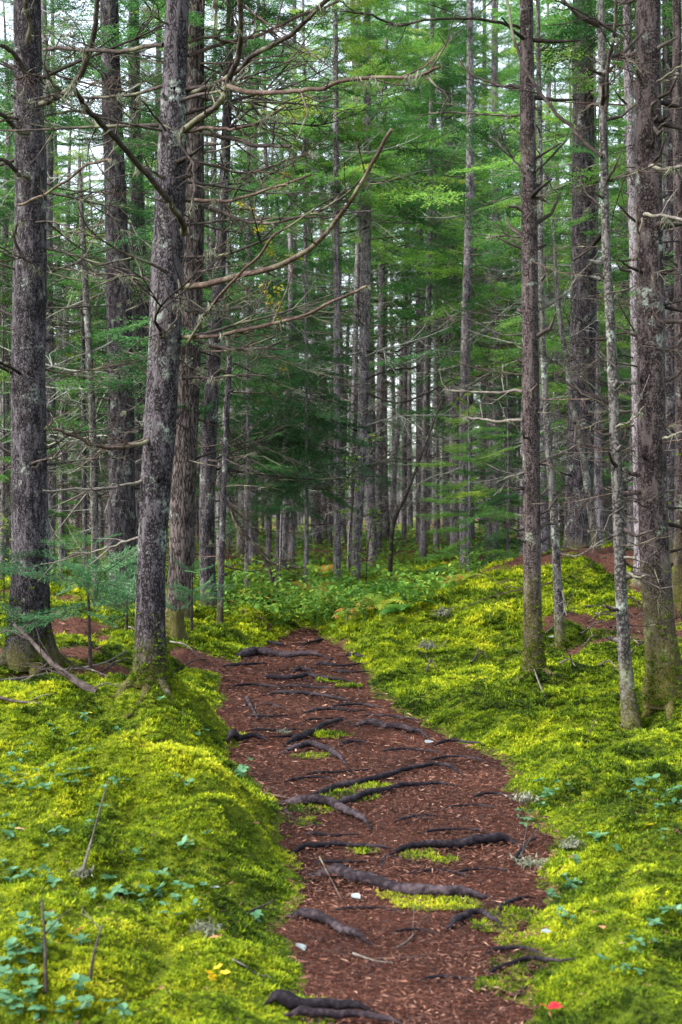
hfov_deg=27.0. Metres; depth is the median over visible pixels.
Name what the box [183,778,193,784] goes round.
bunchberry plant
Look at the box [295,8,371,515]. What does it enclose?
spruce tree
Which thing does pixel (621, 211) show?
spruce tree
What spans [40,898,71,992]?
stick
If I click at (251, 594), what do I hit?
shrub
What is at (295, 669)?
tree root
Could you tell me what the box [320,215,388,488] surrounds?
spruce tree
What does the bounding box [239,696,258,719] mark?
stick
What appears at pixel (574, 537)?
spruce tree
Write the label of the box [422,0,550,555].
spruce tree
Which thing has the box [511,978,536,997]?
stick
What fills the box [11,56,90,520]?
spruce tree
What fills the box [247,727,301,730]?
tree root
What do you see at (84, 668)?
twig
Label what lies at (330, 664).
tree root
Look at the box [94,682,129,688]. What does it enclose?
twig
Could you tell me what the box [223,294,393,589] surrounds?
young spruce
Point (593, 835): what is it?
bunchberry plant
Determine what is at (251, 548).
spruce tree
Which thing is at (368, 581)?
shrub
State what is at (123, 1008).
bunchberry plant
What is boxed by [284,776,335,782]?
tree root
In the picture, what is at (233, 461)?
spruce tree
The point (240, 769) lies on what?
bunchberry plant
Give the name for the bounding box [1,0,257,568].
spruce tree
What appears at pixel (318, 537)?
spruce tree
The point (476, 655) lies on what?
stick
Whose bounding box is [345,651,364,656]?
tree root
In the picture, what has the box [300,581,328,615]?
shrub
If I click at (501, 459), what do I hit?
spruce tree
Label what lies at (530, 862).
lichen clump
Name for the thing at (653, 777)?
bunchberry plant
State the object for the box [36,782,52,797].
bunchberry plant
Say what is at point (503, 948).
tree root
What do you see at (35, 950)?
bunchberry plant
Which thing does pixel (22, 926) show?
bunchberry plant
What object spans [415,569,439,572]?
fern
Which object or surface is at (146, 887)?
bunchberry plant
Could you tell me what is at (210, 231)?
spruce tree
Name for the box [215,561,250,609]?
shrub
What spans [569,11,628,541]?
spruce tree
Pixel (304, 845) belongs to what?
tree root
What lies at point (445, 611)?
lichen clump
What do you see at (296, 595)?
fern
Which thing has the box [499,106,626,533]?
spruce tree
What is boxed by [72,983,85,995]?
bunchberry plant
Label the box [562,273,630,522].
spruce tree
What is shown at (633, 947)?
bunchberry plant
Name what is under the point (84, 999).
bunchberry plant
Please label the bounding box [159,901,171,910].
bunchberry plant
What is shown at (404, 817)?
tree root
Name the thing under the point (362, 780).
tree root
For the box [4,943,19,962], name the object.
bunchberry plant
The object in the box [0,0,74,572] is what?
spruce tree
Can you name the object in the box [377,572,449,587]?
fern
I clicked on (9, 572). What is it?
fir sapling
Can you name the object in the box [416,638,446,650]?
lichen clump
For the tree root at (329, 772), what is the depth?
7.34 m
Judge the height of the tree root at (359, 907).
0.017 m
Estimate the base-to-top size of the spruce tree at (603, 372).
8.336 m
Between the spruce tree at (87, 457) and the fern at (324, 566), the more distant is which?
the spruce tree at (87, 457)
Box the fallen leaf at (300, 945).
[296,943,305,949]
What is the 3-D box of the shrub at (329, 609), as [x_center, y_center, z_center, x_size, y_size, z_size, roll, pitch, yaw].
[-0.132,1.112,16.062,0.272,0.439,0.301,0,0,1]
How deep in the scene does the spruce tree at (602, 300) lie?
33.40 m
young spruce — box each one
[0,254,76,580]
[53,292,108,578]
[195,289,304,589]
[216,325,332,582]
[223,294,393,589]
[409,389,522,572]
[449,368,544,570]
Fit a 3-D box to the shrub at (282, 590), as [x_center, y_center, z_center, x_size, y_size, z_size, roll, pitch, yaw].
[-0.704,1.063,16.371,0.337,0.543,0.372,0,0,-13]
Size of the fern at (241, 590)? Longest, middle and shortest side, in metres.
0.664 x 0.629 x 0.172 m
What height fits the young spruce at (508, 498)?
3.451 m
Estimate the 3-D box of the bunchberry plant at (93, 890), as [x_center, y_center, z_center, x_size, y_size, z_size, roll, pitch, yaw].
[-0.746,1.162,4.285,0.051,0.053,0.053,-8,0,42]
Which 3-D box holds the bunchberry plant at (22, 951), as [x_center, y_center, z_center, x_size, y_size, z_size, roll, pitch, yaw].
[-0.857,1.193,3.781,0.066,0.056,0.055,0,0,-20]
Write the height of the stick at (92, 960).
0.148 m
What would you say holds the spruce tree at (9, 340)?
on the ground
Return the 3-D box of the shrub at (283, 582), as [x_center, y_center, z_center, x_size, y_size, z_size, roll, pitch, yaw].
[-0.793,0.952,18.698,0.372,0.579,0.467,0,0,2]
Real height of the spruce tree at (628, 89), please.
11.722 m
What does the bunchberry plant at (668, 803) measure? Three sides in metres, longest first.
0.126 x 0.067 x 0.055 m
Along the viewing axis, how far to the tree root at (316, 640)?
14.65 m
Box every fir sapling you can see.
[0,531,178,670]
[0,545,46,610]
[84,550,167,630]
[165,558,234,630]
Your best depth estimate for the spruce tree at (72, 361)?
33.52 m
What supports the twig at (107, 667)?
on the ground
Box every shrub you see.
[193,566,215,589]
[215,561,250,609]
[233,560,270,609]
[252,569,272,603]
[266,562,294,601]
[266,581,295,623]
[271,577,304,618]
[286,587,313,620]
[296,564,314,589]
[298,583,324,625]
[299,557,328,600]
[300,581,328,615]
[303,581,338,630]
[314,578,343,616]
[317,592,338,624]
[318,564,341,587]
[321,586,342,615]
[328,575,359,622]
[340,558,378,603]
[345,580,377,621]
[374,565,403,600]
[391,564,419,601]
[400,572,427,611]
[406,561,418,580]
[417,572,444,602]
[436,555,466,596]
[461,549,482,577]
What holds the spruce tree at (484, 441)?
on the ground
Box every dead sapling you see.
[0,194,144,587]
[46,156,137,603]
[137,342,316,623]
[420,0,621,650]
[505,0,681,730]
[509,219,627,553]
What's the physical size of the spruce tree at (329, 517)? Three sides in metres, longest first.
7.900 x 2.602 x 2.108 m
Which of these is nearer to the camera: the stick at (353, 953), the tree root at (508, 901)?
the stick at (353, 953)
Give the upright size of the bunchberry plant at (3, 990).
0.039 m
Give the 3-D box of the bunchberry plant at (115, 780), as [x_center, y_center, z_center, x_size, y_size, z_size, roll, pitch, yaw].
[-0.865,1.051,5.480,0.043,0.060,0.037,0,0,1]
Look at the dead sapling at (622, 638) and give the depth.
8.21 m
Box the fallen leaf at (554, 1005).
[541,1001,562,1008]
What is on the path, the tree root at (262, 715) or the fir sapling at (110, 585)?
the tree root at (262, 715)
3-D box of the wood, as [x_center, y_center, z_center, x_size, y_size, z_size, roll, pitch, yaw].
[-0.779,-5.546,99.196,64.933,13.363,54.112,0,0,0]
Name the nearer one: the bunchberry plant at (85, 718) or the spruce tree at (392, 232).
the bunchberry plant at (85, 718)
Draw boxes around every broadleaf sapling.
[0,513,10,599]
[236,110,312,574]
[329,434,382,581]
[348,507,392,582]
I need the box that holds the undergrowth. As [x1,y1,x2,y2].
[0,520,626,628]
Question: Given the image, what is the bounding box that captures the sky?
[0,0,662,518]
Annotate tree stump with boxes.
[165,602,188,640]
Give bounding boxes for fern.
[227,588,268,602]
[249,602,281,614]
[250,571,287,578]
[254,582,303,593]
[288,593,309,600]
[291,581,338,591]
[295,559,320,566]
[303,564,332,572]
[306,584,375,608]
[330,597,379,619]
[348,593,407,609]
[358,582,414,594]
[361,565,387,573]
[365,578,389,586]
[374,599,440,618]
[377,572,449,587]
[386,572,420,581]
[393,589,424,595]
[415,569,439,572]
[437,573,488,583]
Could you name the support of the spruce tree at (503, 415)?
on the ground
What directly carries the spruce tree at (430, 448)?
on the ground
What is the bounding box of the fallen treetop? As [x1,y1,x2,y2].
[226,497,321,602]
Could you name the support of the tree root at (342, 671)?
on the path
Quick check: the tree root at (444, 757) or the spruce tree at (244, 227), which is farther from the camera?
the spruce tree at (244, 227)
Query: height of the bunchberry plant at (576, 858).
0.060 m
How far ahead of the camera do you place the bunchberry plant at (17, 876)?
4.94 m
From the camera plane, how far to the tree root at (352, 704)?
9.91 m
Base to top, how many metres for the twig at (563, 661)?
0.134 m
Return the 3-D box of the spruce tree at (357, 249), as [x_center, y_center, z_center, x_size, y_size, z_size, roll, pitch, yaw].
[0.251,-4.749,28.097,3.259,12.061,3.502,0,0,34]
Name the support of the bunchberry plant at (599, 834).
on the ground
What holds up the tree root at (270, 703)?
on the path
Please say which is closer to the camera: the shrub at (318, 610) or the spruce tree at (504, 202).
the shrub at (318, 610)
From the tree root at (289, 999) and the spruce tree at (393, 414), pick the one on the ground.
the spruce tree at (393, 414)
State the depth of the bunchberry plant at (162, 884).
4.63 m
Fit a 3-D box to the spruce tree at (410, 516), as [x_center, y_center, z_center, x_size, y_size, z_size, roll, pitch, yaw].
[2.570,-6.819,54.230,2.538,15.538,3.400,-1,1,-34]
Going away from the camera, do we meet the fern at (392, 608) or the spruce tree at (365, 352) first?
the fern at (392, 608)
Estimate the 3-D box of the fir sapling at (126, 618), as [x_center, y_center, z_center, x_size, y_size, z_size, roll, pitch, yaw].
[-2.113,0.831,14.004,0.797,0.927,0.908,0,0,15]
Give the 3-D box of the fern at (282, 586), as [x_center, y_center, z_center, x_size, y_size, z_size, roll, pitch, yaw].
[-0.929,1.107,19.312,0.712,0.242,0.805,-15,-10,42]
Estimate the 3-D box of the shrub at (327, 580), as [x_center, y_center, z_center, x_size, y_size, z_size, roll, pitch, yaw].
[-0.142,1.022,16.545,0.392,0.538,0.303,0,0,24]
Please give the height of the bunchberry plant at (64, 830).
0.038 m
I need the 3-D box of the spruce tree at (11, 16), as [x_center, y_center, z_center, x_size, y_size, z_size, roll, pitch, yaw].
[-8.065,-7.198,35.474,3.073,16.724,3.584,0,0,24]
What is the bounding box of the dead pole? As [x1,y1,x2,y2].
[382,393,477,579]
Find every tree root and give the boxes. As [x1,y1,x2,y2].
[222,662,269,666]
[226,729,269,744]
[228,683,282,689]
[234,646,332,661]
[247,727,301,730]
[248,713,293,717]
[258,702,286,710]
[260,672,356,684]
[261,690,355,706]
[264,989,378,1012]
[265,640,284,646]
[265,733,298,737]
[276,794,371,830]
[277,740,351,767]
[280,684,337,689]
[283,718,352,746]
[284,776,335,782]
[284,1005,402,1023]
[285,907,372,945]
[287,840,394,853]
[291,667,311,672]
[299,638,325,648]
[303,707,367,712]
[303,717,342,721]
[303,769,377,775]
[304,831,362,836]
[308,863,496,900]
[312,661,362,666]
[312,762,464,793]
[312,859,376,862]
[331,669,369,672]
[332,702,382,707]
[332,906,405,912]
[338,739,367,746]
[338,781,462,803]
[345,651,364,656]
[351,718,429,738]
[360,713,420,722]
[372,832,521,869]
[380,747,441,753]
[388,927,439,935]
[393,814,439,823]
[407,814,431,821]
[407,868,472,876]
[417,827,489,833]
[417,974,479,981]
[426,755,484,761]
[434,738,484,746]
[441,804,501,810]
[445,908,503,930]
[455,866,515,873]
[469,792,513,798]
[486,945,543,954]
[487,955,577,976]
[497,895,535,912]
[512,837,538,866]
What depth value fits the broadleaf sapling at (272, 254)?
24.99 m
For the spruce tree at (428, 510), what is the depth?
48.78 m
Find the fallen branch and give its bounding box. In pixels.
[0,613,99,693]
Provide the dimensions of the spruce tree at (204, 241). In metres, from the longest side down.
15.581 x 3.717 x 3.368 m
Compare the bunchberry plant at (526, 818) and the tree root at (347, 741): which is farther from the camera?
the tree root at (347, 741)
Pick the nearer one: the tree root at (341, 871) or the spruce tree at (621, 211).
the tree root at (341, 871)
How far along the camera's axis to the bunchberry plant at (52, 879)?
4.56 m
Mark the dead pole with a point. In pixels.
(390, 555)
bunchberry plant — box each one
[0,859,8,869]
[0,956,10,965]
[0,965,19,987]
[0,988,9,1001]
[0,993,18,1010]
[1,829,13,840]
[4,866,18,875]
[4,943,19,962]
[5,937,16,950]
[7,949,29,964]
[8,1002,23,1014]
[9,766,19,774]
[12,874,26,878]
[14,945,25,958]
[16,923,30,934]
[17,911,35,924]
[20,868,32,878]
[20,964,39,980]
[21,977,38,994]
[21,980,42,1002]
[23,926,41,942]
[28,948,41,959]
[28,1004,46,1019]
[32,941,47,953]
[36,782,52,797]
[40,864,49,871]
[41,911,56,929]
[45,763,55,772]
[45,919,62,939]
[47,825,64,834]
[47,875,61,886]
[54,996,72,1019]
[57,828,69,834]
[66,934,78,942]
[68,973,90,996]
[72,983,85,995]
[72,1006,82,1020]
[77,933,90,945]
[77,994,93,1009]
[79,712,88,720]
[86,887,99,902]
[99,998,121,1019]
[101,874,117,887]
[104,892,112,899]
[111,884,123,896]
[112,778,121,786]
[115,1002,132,1021]
[122,888,135,894]
[128,846,140,859]
[137,885,150,895]
[147,870,162,882]
[154,887,163,897]
[155,882,164,892]
[159,867,168,875]
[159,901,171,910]
[170,893,181,899]
[171,772,182,786]
[171,880,183,892]
[177,835,188,850]
[182,883,194,888]
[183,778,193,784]
[189,898,200,914]
[234,766,246,776]
[250,909,262,921]
[519,817,530,826]
[526,809,535,823]
[542,787,554,798]
[546,888,554,896]
[564,877,577,888]
[571,854,581,864]
[586,830,599,841]
[593,832,608,843]
[597,953,609,962]
[611,844,623,850]
[619,962,630,972]
[628,945,640,952]
[631,778,645,791]
[633,937,644,947]
[633,968,645,976]
[636,777,647,796]
[644,774,659,798]
[648,918,662,929]
[654,803,664,821]
[659,906,673,913]
[661,792,672,811]
[666,785,681,805]
[673,904,681,917]
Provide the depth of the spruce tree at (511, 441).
46.91 m
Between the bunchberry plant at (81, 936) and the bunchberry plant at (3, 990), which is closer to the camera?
the bunchberry plant at (3, 990)
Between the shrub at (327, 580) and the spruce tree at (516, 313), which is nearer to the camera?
the shrub at (327, 580)
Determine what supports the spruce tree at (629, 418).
on the ground
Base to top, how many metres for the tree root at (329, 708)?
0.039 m
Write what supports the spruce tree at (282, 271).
on the ground
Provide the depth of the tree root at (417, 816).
6.26 m
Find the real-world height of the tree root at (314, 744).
0.059 m
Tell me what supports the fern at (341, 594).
on the ground
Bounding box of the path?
[213,628,556,1023]
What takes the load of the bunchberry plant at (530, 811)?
on the ground
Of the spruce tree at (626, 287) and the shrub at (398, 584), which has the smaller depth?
the shrub at (398, 584)
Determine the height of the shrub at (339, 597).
0.560 m
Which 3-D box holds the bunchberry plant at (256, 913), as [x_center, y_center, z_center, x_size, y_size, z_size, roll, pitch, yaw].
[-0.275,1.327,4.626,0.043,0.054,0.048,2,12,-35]
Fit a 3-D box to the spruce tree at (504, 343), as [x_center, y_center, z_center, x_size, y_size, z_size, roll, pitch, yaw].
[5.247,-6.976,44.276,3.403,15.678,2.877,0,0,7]
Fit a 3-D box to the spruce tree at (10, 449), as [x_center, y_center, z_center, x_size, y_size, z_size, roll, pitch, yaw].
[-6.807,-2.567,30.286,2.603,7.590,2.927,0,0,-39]
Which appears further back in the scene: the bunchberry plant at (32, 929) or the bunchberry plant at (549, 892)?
the bunchberry plant at (549, 892)
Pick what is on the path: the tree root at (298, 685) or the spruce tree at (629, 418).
the tree root at (298, 685)
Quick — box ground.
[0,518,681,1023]
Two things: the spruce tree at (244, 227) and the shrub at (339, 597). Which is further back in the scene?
the spruce tree at (244, 227)
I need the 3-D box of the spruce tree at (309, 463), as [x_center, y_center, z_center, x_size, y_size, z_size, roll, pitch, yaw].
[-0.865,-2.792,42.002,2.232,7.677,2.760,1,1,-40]
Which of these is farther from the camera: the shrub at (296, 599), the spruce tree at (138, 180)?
the spruce tree at (138, 180)
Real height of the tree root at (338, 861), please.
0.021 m
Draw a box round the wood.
[55,343,567,525]
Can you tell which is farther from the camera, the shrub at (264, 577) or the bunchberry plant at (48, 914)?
the shrub at (264, 577)
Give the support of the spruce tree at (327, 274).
on the ground
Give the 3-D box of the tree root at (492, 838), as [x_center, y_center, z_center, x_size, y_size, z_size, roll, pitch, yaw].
[0.414,1.336,5.614,0.734,0.064,0.278,0,0,-35]
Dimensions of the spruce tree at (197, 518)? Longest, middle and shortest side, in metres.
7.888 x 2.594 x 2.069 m
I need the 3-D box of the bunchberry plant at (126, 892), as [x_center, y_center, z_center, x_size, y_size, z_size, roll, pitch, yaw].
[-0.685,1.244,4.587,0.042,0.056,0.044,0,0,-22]
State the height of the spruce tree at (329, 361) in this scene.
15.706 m
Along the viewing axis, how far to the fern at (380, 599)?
15.00 m
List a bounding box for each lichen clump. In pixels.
[67,864,94,878]
[187,915,224,939]
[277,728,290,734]
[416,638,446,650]
[432,605,456,619]
[504,790,538,803]
[510,852,548,869]
[556,834,586,849]
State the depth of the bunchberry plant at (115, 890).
4.61 m
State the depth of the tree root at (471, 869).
5.33 m
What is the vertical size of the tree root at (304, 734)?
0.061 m
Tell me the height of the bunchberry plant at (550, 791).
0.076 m
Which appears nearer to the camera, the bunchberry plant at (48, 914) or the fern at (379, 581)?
the bunchberry plant at (48, 914)
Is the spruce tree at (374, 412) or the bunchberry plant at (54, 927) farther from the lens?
the spruce tree at (374, 412)
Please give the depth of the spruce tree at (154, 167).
32.95 m
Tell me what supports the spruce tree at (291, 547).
on the ground
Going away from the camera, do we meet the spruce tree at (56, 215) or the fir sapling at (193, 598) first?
the fir sapling at (193, 598)
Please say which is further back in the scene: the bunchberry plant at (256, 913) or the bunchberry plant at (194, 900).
the bunchberry plant at (256, 913)
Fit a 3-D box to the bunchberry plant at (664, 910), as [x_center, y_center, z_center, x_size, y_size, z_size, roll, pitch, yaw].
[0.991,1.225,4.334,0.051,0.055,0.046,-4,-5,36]
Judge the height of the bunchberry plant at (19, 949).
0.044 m
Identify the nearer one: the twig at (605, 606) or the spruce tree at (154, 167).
the twig at (605, 606)
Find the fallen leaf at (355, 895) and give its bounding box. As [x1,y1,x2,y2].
[351,893,359,898]
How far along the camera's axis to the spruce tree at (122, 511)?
17.39 m
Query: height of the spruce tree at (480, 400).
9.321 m
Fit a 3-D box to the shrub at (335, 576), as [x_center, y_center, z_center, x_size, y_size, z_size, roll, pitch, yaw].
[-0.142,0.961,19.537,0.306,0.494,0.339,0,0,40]
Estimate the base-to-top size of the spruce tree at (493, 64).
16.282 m
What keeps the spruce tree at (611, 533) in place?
on the ground
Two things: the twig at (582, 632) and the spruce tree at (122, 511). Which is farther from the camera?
the spruce tree at (122, 511)
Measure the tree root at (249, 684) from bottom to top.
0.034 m
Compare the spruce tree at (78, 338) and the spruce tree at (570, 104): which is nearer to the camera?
the spruce tree at (78, 338)
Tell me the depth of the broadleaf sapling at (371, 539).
21.01 m
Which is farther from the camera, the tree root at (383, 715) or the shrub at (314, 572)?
the shrub at (314, 572)
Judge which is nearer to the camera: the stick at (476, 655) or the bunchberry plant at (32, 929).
the bunchberry plant at (32, 929)
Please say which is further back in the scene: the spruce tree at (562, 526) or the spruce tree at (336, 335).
the spruce tree at (562, 526)
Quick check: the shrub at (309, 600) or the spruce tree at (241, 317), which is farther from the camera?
the spruce tree at (241, 317)
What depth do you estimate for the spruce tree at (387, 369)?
45.04 m
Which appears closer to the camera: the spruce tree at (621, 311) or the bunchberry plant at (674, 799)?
the bunchberry plant at (674, 799)
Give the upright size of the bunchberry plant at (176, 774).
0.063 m
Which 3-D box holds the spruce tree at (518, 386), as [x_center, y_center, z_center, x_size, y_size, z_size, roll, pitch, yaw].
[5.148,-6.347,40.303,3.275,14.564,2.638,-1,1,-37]
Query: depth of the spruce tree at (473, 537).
40.56 m
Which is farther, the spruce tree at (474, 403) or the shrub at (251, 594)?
the spruce tree at (474, 403)
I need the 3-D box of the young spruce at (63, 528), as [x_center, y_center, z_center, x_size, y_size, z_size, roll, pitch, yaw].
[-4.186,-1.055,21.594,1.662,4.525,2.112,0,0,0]
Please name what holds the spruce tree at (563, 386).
on the ground
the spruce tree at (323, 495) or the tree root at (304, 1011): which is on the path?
the tree root at (304, 1011)
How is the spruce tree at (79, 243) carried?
on the ground
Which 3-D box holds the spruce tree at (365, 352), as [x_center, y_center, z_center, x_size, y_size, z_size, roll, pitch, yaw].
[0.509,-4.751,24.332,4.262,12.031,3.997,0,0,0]
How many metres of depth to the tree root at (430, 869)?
5.31 m
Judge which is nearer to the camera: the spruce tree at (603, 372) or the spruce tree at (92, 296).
the spruce tree at (603, 372)
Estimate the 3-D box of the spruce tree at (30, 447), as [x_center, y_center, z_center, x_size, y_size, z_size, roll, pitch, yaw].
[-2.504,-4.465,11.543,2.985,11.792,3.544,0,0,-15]
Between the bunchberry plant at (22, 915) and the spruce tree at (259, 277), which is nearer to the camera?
the bunchberry plant at (22, 915)
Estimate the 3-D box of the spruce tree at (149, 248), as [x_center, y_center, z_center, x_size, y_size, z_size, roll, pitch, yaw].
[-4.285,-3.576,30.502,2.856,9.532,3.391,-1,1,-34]
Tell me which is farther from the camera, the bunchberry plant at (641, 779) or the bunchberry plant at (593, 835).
the bunchberry plant at (641, 779)
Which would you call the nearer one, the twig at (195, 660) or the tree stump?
the twig at (195, 660)
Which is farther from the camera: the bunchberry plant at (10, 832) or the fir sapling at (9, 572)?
the fir sapling at (9, 572)
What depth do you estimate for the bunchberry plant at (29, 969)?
3.74 m
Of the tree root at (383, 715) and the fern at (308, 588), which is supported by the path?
the tree root at (383, 715)
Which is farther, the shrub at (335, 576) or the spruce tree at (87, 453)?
the spruce tree at (87, 453)
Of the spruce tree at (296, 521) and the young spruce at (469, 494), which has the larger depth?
the spruce tree at (296, 521)
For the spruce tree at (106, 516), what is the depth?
31.40 m
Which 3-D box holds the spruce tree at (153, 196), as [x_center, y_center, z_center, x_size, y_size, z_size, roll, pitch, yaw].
[-3.287,-2.503,23.377,2.654,7.566,2.810,0,0,7]
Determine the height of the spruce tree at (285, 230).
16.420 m
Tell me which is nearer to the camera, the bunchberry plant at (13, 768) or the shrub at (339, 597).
the bunchberry plant at (13, 768)
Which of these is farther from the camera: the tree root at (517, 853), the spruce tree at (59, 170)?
the spruce tree at (59, 170)
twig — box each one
[65,666,108,678]
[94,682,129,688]
[101,654,130,672]
[169,641,198,656]
[177,657,219,670]
[558,652,575,666]
[579,621,608,634]
[582,628,607,647]
[585,605,634,616]
[588,606,615,623]
[599,660,617,673]
[610,626,639,632]
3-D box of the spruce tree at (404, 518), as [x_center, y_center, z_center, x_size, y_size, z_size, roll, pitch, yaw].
[1.951,-7.053,39.816,4.095,16.110,5.173,0,0,-23]
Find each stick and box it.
[0,650,127,681]
[0,693,53,703]
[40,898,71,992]
[79,778,109,878]
[79,906,102,979]
[232,958,270,977]
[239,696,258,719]
[247,899,288,912]
[257,561,303,568]
[264,792,289,798]
[318,856,341,899]
[352,952,392,962]
[379,952,436,958]
[394,911,429,949]
[425,656,436,671]
[470,647,486,663]
[504,644,545,696]
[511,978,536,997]
[517,820,540,858]
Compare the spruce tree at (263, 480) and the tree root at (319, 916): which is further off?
the spruce tree at (263, 480)
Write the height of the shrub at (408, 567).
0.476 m
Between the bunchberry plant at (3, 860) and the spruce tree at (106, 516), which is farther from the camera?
the spruce tree at (106, 516)
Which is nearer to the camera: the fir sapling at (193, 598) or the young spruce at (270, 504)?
the fir sapling at (193, 598)
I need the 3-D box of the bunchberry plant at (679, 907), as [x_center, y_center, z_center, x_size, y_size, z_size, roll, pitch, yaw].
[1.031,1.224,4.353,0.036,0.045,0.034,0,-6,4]
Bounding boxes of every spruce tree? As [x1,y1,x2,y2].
[0,0,66,497]
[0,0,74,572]
[0,0,153,581]
[0,0,222,675]
[0,0,252,608]
[0,0,460,718]
[0,6,68,525]
[0,11,59,529]
[0,49,107,551]
[0,89,76,542]
[0,134,69,509]
[0,147,13,368]
[0,167,79,520]
[0,220,78,558]
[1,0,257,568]
[10,87,76,326]
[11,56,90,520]
[43,0,395,608]
[47,0,104,551]
[53,91,108,564]
[54,208,105,521]
[55,146,201,544]
[55,157,108,534]
[55,266,106,551]
[55,320,106,498]
[56,133,96,527]
[56,172,152,557]
[56,244,104,536]
[57,268,106,532]
[63,141,103,530]
[63,237,88,531]
[68,0,340,619]
[69,197,104,479]
[69,232,106,517]
[71,1,161,519]
[95,135,206,533]
[96,1,210,495]
[105,1,289,580]
[129,13,241,485]
[144,58,205,523]
[146,1,269,555]
[195,341,232,541]
[196,154,292,565]
[197,128,319,565]
[197,320,265,552]
[197,341,259,539]
[202,20,284,506]
[203,74,242,537]
[203,117,230,462]
[208,0,352,560]
[216,32,299,536]
[217,367,259,533]
[218,0,326,555]
[220,105,370,568]
[221,0,392,574]
[221,148,265,515]
[226,69,325,520]
[226,121,263,525]
[227,0,384,564]
[237,126,301,530]
[238,0,432,579]
[241,279,283,528]
[255,148,309,528]
[257,79,318,493]
[263,151,318,528]
[264,0,487,580]
[275,145,398,548]
[278,22,353,543]
[282,102,347,515]
[284,77,371,539]
[290,0,453,569]
[292,1,437,566]
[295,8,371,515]
[295,267,350,546]
[298,304,348,541]
[302,153,351,503]
[310,237,396,522]
[314,219,352,533]
[316,0,463,511]
[317,0,426,553]
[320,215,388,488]
[322,0,518,559]
[324,3,483,545]
[339,0,636,685]
[342,98,401,505]
[343,86,411,516]
[344,87,432,542]
[369,0,565,568]
[370,0,459,547]
[370,0,509,554]
[373,165,415,524]
[374,225,415,532]
[387,230,433,527]
[389,0,517,557]
[396,161,440,533]
[397,91,485,538]
[401,0,571,560]
[404,12,604,557]
[406,8,484,542]
[407,256,440,532]
[419,5,620,551]
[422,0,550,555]
[423,0,520,513]
[429,63,510,539]
[429,249,520,528]
[431,219,503,502]
[446,0,681,549]
[452,8,516,494]
[459,5,627,552]
[469,275,519,519]
[471,131,571,537]
[473,42,521,539]
[473,384,516,529]
[474,0,571,549]
[474,214,517,525]
[474,262,517,535]
[479,36,518,535]
[480,80,566,532]
[497,189,633,535]
[498,1,634,545]
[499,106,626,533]
[499,152,599,513]
[500,348,516,526]
[510,0,674,587]
[512,62,602,541]
[513,0,681,720]
[516,52,619,507]
[549,109,628,531]
[551,3,681,515]
[557,66,662,549]
[558,353,621,542]
[560,0,681,562]
[562,33,681,467]
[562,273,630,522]
[564,125,629,544]
[566,252,614,528]
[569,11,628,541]
[586,0,681,612]
[593,179,662,528]
[599,39,628,475]
[599,126,631,527]
[600,28,662,508]
[600,68,662,497]
[616,2,681,501]
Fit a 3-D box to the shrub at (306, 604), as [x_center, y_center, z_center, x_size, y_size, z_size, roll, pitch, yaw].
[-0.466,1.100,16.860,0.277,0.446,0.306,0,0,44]
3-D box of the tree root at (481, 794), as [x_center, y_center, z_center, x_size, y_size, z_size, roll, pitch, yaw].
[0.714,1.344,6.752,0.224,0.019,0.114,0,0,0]
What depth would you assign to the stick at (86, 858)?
5.02 m
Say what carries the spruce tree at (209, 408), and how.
on the ground
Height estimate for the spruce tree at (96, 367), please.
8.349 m
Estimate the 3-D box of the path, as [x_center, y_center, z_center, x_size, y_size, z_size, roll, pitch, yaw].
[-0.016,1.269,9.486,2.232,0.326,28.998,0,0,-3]
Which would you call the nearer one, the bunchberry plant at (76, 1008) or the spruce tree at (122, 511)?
the bunchberry plant at (76, 1008)
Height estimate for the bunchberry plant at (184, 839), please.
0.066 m
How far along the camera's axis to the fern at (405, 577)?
23.82 m
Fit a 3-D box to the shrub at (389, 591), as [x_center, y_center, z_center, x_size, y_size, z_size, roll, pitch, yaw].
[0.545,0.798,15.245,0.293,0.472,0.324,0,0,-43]
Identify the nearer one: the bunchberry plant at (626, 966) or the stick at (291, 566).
the bunchberry plant at (626, 966)
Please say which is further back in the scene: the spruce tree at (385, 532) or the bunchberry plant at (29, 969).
the spruce tree at (385, 532)
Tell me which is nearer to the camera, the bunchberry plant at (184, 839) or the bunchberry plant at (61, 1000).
the bunchberry plant at (61, 1000)
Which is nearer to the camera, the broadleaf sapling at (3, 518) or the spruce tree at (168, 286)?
the spruce tree at (168, 286)
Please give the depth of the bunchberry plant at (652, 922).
4.24 m

